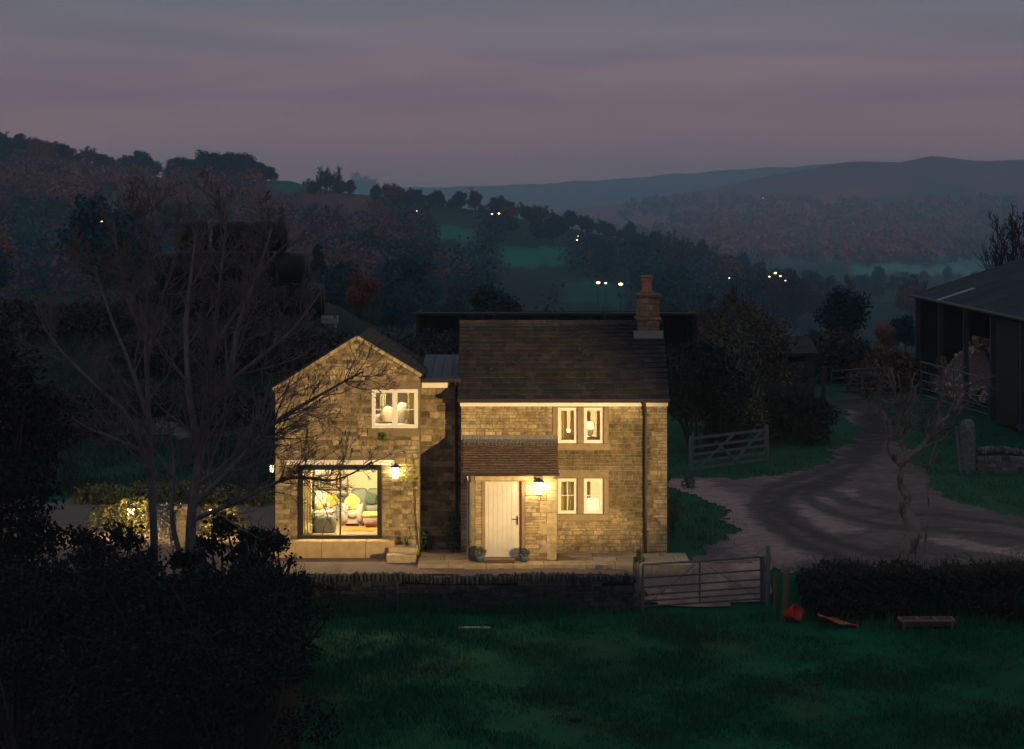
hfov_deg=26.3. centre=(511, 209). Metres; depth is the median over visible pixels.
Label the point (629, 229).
evergreen tree
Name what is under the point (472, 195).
bare tree
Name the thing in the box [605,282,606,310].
street lamp
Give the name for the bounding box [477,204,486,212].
bushy tree
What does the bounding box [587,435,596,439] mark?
chest of drawers
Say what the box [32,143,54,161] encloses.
autumn tree
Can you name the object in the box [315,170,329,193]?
bare tree
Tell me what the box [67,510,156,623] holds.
shrub
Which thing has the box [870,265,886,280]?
evergreen tree
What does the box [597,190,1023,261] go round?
woodland
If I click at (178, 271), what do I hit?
silage bale
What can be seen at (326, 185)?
bare tree
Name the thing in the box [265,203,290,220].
autumn tree
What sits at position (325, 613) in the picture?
shrub
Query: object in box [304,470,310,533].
curtain
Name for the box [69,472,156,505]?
shrub
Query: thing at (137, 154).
evergreen tree
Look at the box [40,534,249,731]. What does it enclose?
shrub
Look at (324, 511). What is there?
side table
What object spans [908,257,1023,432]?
barn
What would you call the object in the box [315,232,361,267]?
evergreen tree
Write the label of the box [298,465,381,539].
window
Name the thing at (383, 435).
climber
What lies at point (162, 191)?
autumn tree
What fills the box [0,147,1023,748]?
ground
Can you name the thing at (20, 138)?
evergreen tree
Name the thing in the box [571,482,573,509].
curtain
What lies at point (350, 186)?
bushy tree
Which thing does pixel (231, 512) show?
shrub
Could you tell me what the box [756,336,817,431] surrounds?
stone shed
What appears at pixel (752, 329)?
tree
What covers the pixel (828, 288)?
evergreen tree
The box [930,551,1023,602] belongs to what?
shrub
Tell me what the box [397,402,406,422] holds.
pillow
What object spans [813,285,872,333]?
pine tree
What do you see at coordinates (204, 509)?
shrub
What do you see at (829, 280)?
bare tree
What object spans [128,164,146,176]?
autumn tree
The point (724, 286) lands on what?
evergreen tree
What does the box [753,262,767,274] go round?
evergreen tree
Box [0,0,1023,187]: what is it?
sky
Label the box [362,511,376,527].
footstool
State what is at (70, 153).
autumn tree
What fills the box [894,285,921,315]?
autumn tree
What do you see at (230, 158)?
evergreen tree
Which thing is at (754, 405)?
shrub
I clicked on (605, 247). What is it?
evergreen tree
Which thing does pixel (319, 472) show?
floor lamp
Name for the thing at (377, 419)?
pillow
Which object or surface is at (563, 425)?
curtain
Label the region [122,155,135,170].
evergreen tree
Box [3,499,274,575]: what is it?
gravel yard
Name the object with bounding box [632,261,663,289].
evergreen tree
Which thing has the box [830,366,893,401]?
gate
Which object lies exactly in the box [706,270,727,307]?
bare tree
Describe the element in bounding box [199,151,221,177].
evergreen tree
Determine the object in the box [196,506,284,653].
shrub
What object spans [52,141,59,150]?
autumn tree
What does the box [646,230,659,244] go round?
evergreen tree
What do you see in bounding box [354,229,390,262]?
evergreen tree
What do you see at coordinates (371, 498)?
cushion
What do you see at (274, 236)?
silage bale
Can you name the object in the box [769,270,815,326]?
bare tree
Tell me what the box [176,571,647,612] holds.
dry stone wall
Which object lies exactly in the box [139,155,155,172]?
evergreen tree
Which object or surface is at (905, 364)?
shrub
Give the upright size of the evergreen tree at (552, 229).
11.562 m
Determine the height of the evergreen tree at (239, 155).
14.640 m
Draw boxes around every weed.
[403,537,410,545]
[634,548,644,563]
[667,489,684,518]
[667,497,682,536]
[680,472,696,488]
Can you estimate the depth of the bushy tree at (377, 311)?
251.84 m
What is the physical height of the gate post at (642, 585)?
1.222 m
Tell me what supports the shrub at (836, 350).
on the ground at (532, 267)
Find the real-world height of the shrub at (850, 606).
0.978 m
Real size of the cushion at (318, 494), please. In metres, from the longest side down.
0.424 x 0.420 x 0.179 m
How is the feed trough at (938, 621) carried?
on the ground at (532, 267)
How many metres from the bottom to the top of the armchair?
0.637 m
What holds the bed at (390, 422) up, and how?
in the stone cottage
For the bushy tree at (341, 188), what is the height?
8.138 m
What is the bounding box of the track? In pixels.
[667,394,1023,572]
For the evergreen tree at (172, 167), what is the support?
on the ground at (532, 267)
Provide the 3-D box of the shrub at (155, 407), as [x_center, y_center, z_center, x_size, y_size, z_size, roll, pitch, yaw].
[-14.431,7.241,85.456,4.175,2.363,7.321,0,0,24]
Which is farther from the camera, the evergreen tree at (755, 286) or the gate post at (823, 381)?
the evergreen tree at (755, 286)
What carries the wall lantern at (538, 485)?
attached to the stone cottage
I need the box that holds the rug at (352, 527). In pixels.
[342,523,376,530]
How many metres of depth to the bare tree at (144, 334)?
52.91 m
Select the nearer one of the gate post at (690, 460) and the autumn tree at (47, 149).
the gate post at (690, 460)
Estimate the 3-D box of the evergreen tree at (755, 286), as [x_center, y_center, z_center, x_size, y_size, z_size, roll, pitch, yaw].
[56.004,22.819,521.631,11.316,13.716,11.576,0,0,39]
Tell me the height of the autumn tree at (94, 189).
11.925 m
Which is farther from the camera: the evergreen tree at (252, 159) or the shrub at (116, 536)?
the evergreen tree at (252, 159)
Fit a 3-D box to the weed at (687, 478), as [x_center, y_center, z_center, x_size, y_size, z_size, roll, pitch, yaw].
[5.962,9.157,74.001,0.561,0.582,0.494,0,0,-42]
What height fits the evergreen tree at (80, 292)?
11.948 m
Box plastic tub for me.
[783,604,803,620]
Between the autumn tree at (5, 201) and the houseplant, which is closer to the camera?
the houseplant
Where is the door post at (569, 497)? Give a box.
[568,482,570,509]
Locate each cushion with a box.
[312,490,326,505]
[325,493,337,506]
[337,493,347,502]
[344,494,360,509]
[365,492,376,504]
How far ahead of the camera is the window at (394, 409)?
59.60 m
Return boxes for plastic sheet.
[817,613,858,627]
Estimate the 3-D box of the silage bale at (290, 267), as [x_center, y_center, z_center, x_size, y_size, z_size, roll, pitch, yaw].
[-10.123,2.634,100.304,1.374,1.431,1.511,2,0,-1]
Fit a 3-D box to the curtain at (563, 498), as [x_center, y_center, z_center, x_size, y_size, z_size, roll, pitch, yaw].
[1.406,8.300,60.524,0.228,1.800,0.078,0,0,0]
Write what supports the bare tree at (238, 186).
on the ground at (532, 267)
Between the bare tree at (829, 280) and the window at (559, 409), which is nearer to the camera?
the window at (559, 409)
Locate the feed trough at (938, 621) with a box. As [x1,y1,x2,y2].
[897,616,954,631]
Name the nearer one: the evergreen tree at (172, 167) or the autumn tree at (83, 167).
the autumn tree at (83, 167)
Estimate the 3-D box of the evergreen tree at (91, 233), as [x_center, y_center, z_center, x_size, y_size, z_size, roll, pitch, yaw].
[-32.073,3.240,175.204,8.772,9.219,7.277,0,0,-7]
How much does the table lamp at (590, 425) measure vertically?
0.401 m
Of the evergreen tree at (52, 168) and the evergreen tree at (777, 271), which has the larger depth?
the evergreen tree at (52, 168)
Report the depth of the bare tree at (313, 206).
644.51 m
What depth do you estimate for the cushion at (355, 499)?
61.92 m
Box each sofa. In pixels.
[311,492,342,520]
[351,488,376,510]
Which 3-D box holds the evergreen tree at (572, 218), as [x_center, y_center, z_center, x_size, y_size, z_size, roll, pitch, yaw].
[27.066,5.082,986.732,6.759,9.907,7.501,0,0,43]
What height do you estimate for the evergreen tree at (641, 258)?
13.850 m
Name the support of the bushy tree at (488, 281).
on the ground at (532, 267)
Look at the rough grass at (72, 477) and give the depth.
80.67 m
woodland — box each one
[0,147,288,216]
[0,182,773,310]
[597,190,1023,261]
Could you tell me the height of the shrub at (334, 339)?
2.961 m
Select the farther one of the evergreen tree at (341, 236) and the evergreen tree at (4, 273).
the evergreen tree at (341, 236)
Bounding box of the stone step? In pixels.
[386,545,417,562]
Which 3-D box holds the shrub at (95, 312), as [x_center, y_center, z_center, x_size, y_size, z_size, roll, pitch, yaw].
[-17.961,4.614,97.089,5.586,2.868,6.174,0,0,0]
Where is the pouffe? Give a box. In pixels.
[312,514,336,532]
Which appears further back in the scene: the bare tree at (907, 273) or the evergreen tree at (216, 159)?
the bare tree at (907, 273)
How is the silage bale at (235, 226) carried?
on the silage bale at (226, 273)
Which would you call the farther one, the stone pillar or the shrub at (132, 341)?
the shrub at (132, 341)
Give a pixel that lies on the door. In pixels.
(501, 498)
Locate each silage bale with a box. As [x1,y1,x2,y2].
[153,252,184,282]
[166,284,198,317]
[178,220,208,250]
[183,252,214,282]
[212,220,249,250]
[214,252,244,282]
[249,220,287,251]
[275,252,306,283]
[285,251,309,280]
[292,284,321,317]
[304,283,324,315]
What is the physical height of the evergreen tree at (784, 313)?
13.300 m
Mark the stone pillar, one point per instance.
(181, 517)
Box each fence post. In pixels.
[773,574,777,610]
[781,570,788,620]
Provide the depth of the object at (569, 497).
60.70 m
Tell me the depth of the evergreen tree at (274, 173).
899.14 m
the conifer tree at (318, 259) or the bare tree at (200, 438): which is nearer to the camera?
the bare tree at (200, 438)
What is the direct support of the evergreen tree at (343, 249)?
on the ground at (532, 267)
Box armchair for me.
[341,502,364,526]
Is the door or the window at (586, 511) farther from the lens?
the window at (586, 511)
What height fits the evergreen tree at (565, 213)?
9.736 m
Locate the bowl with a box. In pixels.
[316,504,322,510]
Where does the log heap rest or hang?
on the ground at (532, 267)
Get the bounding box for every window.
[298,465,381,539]
[372,389,417,427]
[558,408,576,442]
[558,479,576,513]
[584,408,602,442]
[584,479,602,513]
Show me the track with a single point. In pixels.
(845, 503)
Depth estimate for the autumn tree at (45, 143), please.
938.46 m
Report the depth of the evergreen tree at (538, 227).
854.20 m
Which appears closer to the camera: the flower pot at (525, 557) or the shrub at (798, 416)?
the flower pot at (525, 557)
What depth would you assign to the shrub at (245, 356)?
88.94 m
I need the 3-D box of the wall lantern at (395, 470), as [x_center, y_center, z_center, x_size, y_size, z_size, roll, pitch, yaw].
[-3.157,7.080,59.431,0.250,0.440,0.295,0,0,0]
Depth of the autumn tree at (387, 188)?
909.12 m
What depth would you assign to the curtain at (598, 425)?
60.56 m
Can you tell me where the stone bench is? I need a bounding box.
[271,539,393,557]
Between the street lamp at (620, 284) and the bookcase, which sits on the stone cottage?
the bookcase
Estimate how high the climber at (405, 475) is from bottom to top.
2.576 m
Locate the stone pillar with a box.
[174,504,187,546]
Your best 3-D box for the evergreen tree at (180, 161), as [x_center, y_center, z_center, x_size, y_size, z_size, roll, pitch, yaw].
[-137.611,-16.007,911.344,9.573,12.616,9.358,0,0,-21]
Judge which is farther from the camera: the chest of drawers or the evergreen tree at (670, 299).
the evergreen tree at (670, 299)
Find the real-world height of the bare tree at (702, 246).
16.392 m
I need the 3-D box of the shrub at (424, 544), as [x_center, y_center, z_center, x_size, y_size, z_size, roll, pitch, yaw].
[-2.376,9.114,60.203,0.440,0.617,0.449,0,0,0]
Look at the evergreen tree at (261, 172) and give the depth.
898.29 m
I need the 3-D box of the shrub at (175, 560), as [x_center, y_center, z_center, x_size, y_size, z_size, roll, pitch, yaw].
[-7.758,9.184,50.398,2.278,3.332,1.736,0,0,0]
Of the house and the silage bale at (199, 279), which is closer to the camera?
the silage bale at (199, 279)
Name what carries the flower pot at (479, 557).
on the paving
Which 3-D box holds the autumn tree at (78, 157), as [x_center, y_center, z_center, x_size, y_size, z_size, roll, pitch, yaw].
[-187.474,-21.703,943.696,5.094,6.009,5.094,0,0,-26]
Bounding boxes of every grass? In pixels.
[0,311,332,497]
[147,605,1023,748]
[274,591,628,615]
[638,595,1023,629]
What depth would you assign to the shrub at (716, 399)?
83.69 m
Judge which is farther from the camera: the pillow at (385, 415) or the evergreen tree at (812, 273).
the evergreen tree at (812, 273)
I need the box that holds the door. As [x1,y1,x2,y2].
[485,482,518,556]
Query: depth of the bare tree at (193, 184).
784.22 m
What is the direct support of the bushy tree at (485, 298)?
on the ground at (532, 267)
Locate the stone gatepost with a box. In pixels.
[960,419,975,473]
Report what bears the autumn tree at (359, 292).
on the ground at (532, 267)
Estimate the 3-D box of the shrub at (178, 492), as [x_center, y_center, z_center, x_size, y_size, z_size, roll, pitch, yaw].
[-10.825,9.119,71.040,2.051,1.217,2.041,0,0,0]
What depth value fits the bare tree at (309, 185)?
868.65 m
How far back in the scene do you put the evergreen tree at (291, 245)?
491.08 m
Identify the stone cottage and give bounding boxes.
[272,275,669,562]
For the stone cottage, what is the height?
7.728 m
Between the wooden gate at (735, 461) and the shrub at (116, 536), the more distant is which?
the wooden gate at (735, 461)
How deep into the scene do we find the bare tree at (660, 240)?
939.40 m
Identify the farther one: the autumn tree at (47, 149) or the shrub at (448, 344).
the autumn tree at (47, 149)
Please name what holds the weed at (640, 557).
on the gate post at (636, 572)
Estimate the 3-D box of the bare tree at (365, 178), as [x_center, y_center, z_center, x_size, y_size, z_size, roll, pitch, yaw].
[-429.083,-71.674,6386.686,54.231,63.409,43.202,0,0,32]
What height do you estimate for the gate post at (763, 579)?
1.480 m
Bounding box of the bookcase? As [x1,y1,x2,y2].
[311,470,347,494]
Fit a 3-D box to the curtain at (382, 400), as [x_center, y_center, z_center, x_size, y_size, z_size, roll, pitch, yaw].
[-3.572,5.715,60.704,0.160,1.830,0.078,0,0,0]
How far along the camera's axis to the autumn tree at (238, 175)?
835.56 m
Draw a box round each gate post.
[633,557,639,610]
[640,577,644,612]
[688,436,693,472]
[762,556,765,601]
[764,425,768,462]
[765,546,770,606]
[821,366,825,398]
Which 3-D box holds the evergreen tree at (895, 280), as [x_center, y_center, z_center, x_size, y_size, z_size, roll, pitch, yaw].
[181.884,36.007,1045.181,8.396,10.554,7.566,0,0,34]
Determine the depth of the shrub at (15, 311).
94.36 m
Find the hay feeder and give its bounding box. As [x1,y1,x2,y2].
[881,399,948,427]
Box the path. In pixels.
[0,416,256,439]
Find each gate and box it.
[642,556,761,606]
[692,428,765,469]
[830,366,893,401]
[920,361,989,415]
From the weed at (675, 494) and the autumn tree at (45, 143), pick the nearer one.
the weed at (675, 494)
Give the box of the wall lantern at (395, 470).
[391,463,399,478]
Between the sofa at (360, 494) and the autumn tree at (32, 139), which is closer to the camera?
the sofa at (360, 494)
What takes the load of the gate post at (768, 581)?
on the ground at (532, 267)
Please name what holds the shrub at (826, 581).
on the ground at (532, 267)
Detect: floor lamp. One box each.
[312,470,324,489]
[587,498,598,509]
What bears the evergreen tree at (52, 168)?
on the ground at (532, 267)
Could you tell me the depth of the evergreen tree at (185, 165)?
909.05 m
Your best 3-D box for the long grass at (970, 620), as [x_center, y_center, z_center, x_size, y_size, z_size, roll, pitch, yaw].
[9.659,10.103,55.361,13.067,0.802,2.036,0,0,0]
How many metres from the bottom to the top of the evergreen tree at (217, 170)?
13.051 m
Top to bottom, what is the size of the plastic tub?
0.454 m
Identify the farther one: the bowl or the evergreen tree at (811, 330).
the evergreen tree at (811, 330)
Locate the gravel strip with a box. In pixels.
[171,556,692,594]
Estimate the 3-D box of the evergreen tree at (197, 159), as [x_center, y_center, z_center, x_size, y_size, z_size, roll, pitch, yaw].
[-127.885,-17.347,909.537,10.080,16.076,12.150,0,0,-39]
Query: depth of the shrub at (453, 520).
60.05 m
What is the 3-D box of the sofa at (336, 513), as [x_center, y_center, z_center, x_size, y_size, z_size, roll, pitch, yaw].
[-5.397,8.566,63.251,1.075,0.745,0.975,0,0,0]
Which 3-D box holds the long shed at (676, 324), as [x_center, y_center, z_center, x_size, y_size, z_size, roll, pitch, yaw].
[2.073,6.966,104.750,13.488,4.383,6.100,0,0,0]
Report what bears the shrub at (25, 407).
on the ground at (532, 267)
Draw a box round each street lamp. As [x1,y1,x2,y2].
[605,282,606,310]
[619,283,622,310]
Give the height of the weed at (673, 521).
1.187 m
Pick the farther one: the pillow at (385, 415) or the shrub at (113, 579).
the pillow at (385, 415)
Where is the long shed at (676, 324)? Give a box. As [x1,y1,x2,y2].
[411,309,701,373]
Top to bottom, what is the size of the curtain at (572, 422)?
1.650 m
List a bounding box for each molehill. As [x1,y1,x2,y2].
[567,716,582,721]
[809,682,821,685]
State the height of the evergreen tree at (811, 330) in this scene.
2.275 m
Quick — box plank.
[458,626,489,629]
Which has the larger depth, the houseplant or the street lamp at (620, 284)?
the street lamp at (620, 284)
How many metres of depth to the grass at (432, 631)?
49.71 m
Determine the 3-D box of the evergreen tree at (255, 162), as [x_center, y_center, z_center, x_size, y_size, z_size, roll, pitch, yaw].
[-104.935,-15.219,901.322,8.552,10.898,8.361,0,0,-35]
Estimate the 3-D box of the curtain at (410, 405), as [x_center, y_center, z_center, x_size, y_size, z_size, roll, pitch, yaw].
[-2.782,5.715,60.154,0.192,1.830,0.078,0,0,0]
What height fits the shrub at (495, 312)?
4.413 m
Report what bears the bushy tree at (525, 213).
on the ground at (532, 267)
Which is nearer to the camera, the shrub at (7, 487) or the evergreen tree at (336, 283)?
the shrub at (7, 487)
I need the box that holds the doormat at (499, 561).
[484,560,514,562]
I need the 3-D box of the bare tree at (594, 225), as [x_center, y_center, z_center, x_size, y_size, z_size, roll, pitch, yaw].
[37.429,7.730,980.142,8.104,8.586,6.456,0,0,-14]
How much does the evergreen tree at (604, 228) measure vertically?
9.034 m
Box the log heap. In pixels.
[925,335,989,405]
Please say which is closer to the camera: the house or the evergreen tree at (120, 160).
the house
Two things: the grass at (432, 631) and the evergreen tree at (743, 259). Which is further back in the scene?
the evergreen tree at (743, 259)
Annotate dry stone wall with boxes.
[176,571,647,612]
[975,445,1023,473]
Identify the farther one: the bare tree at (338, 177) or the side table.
the bare tree at (338, 177)
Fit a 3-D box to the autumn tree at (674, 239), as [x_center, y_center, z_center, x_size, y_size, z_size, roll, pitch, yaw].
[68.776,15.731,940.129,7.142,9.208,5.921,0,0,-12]
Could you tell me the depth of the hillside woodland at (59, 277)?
554.51 m
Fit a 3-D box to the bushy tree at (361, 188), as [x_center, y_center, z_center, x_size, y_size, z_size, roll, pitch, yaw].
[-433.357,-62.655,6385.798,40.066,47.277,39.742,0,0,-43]
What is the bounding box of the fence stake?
[397,583,397,615]
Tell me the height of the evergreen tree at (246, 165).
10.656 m
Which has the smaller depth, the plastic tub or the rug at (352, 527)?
the plastic tub
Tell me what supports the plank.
on the ground at (532, 267)
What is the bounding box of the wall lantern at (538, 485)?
[533,477,543,494]
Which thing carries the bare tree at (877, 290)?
on the ground at (532, 267)
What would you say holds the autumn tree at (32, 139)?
on the ground at (532, 267)
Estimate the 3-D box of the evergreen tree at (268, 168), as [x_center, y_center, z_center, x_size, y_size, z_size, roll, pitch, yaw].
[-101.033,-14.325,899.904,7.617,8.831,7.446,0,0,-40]
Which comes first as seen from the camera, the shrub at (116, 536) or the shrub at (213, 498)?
the shrub at (116, 536)
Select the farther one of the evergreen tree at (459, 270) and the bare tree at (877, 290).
the bare tree at (877, 290)
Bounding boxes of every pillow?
[375,414,386,422]
[380,406,391,422]
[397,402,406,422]
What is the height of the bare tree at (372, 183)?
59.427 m
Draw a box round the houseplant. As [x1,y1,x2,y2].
[311,491,317,533]
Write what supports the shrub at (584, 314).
on the ground at (532, 267)
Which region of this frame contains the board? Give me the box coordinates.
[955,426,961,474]
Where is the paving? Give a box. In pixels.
[418,549,690,574]
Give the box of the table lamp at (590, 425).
[587,421,593,435]
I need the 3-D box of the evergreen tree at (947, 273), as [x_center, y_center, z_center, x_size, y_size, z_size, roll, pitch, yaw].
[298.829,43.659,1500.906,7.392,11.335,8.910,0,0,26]
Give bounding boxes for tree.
[0,132,13,159]
[0,194,11,215]
[0,239,15,275]
[0,248,15,290]
[7,172,229,575]
[12,133,26,151]
[24,137,37,149]
[28,139,45,158]
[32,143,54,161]
[40,164,60,176]
[42,140,55,151]
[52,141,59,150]
[56,143,70,161]
[56,193,165,295]
[63,148,77,162]
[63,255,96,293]
[72,153,82,164]
[78,162,94,178]
[79,145,96,165]
[81,149,93,165]
[82,185,98,196]
[92,162,406,637]
[93,153,107,168]
[98,174,117,184]
[103,158,122,171]
[117,158,125,170]
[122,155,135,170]
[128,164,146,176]
[132,150,149,166]
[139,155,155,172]
[143,177,155,186]
[146,161,161,177]
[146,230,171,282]
[149,187,171,200]
[154,193,178,216]
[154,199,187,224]
[155,202,192,236]
[161,159,180,177]
[170,157,186,178]
[177,158,194,179]
[179,157,191,180]
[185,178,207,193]
[193,150,212,175]
[197,150,214,176]
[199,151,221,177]
[209,153,221,175]
[210,156,223,177]
[215,151,238,176]
[220,155,242,177]
[224,172,248,188]
[227,184,245,211]
[230,152,247,175]
[238,153,253,174]
[241,155,256,179]
[245,161,257,175]
[248,161,263,178]
[252,163,266,182]
[256,165,273,182]
[265,167,278,181]
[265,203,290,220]
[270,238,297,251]
[297,202,343,232]
[301,178,317,193]
[305,243,326,290]
[307,181,320,193]
[310,259,371,320]
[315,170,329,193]
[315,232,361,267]
[318,166,342,193]
[320,171,337,193]
[325,247,357,264]
[330,179,346,193]
[344,180,356,193]
[345,272,382,319]
[350,171,364,193]
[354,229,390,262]
[354,292,386,327]
[357,180,367,193]
[359,175,371,193]
[366,176,377,187]
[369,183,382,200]
[375,253,439,310]
[380,182,404,201]
[386,232,414,242]
[386,253,446,323]
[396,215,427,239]
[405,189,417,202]
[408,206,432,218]
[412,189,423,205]
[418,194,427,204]
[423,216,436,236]
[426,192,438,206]
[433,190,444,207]
[433,265,451,310]
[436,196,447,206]
[442,275,484,310]
[448,262,485,283]
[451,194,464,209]
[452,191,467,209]
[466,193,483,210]
[468,187,482,211]
[468,283,525,310]
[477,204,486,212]
[477,268,496,283]
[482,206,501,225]
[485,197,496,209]
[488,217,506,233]
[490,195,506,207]
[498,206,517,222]
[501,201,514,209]
[512,201,525,218]
[522,206,534,220]
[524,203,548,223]
[528,218,545,238]
[540,217,563,242]
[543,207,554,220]
[558,217,569,233]
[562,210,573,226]
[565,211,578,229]
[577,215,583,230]
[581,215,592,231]
[585,249,595,271]
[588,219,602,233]
[589,240,618,276]
[598,221,616,237]
[621,221,636,238]
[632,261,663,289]
[634,255,664,290]
[640,275,687,310]
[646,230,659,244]
[657,229,675,248]
[664,236,678,249]
[675,279,800,435]
[677,236,692,246]
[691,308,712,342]
[692,238,712,261]
[694,282,751,348]
[704,245,718,256]
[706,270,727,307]
[715,273,741,305]
[717,257,743,277]
[718,283,749,327]
[727,277,775,325]
[730,252,751,278]
[747,267,771,284]
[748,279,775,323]
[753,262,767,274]
[755,268,798,321]
[759,250,769,260]
[768,267,780,282]
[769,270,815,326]
[770,269,789,284]
[771,277,806,320]
[781,268,798,279]
[805,291,826,315]
[806,270,822,287]
[807,328,819,338]
[808,248,815,261]
[808,273,861,304]
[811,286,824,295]
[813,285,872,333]
[817,275,839,300]
[852,355,995,553]
[860,253,874,267]
[868,274,884,296]
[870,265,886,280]
[870,281,892,298]
[873,323,900,349]
[886,274,900,293]
[889,314,914,352]
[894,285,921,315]
[896,272,928,289]
[901,271,912,282]
[919,270,931,280]
[942,266,953,278]
[973,205,1023,269]
[979,250,989,260]
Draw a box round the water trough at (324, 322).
[321,316,337,330]
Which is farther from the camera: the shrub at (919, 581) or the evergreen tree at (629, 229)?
the evergreen tree at (629, 229)
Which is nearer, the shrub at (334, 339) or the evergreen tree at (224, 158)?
the shrub at (334, 339)
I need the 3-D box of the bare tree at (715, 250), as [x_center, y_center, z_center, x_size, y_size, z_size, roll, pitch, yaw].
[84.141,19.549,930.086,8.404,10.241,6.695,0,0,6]
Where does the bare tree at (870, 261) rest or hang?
on the ground at (532, 267)
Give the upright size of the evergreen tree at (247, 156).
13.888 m
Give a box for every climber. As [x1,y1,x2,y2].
[379,432,387,441]
[400,453,419,547]
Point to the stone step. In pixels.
(401, 554)
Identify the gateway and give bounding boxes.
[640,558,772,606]
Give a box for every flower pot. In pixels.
[471,546,486,561]
[517,548,530,561]
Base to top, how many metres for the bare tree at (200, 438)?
11.266 m
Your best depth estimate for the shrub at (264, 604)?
47.63 m
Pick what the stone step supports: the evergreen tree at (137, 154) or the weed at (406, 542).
the weed at (406, 542)
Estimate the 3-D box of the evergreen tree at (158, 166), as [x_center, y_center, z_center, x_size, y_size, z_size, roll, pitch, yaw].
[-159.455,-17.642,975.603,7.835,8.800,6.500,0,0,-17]
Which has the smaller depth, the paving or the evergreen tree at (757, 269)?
the paving
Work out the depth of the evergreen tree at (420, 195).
980.55 m
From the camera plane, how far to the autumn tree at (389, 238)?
585.91 m
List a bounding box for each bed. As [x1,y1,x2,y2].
[375,419,406,423]
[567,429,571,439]
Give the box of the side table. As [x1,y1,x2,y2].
[311,509,332,523]
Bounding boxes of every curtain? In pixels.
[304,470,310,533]
[313,470,314,532]
[380,393,385,412]
[407,393,413,423]
[561,411,566,439]
[561,482,566,509]
[570,411,573,439]
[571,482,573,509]
[587,411,589,429]
[587,482,589,497]
[597,411,599,439]
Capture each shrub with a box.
[0,285,89,339]
[0,334,82,638]
[0,443,64,587]
[0,545,102,748]
[2,511,112,654]
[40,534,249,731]
[42,283,171,334]
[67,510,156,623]
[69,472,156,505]
[80,366,216,424]
[83,504,126,529]
[102,306,224,376]
[108,496,161,532]
[108,502,149,537]
[114,603,345,748]
[130,539,219,633]
[147,474,201,503]
[157,502,180,544]
[158,551,323,712]
[169,377,274,432]
[188,308,313,373]
[196,504,232,541]
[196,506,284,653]
[198,477,274,506]
[198,504,248,534]
[221,516,311,659]
[262,312,357,369]
[273,557,339,643]
[381,325,442,357]
[391,323,459,354]
[420,530,433,551]
[445,516,460,551]
[457,305,504,331]
[539,303,615,319]
[665,333,756,455]
[693,356,771,446]
[752,384,840,445]
[793,552,883,609]
[802,325,878,383]
[816,588,878,620]
[839,337,933,393]
[844,551,960,606]
[871,589,915,620]
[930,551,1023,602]
[937,586,1023,620]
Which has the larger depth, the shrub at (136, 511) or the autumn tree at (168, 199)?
the autumn tree at (168, 199)
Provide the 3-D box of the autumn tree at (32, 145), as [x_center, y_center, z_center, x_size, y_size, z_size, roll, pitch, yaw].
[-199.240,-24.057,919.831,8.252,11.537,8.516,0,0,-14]
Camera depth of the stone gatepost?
78.03 m
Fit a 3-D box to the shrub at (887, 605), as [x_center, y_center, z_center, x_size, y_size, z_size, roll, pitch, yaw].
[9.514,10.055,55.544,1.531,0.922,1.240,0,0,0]
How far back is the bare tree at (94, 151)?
948.71 m
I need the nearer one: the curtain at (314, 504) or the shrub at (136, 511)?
the curtain at (314, 504)

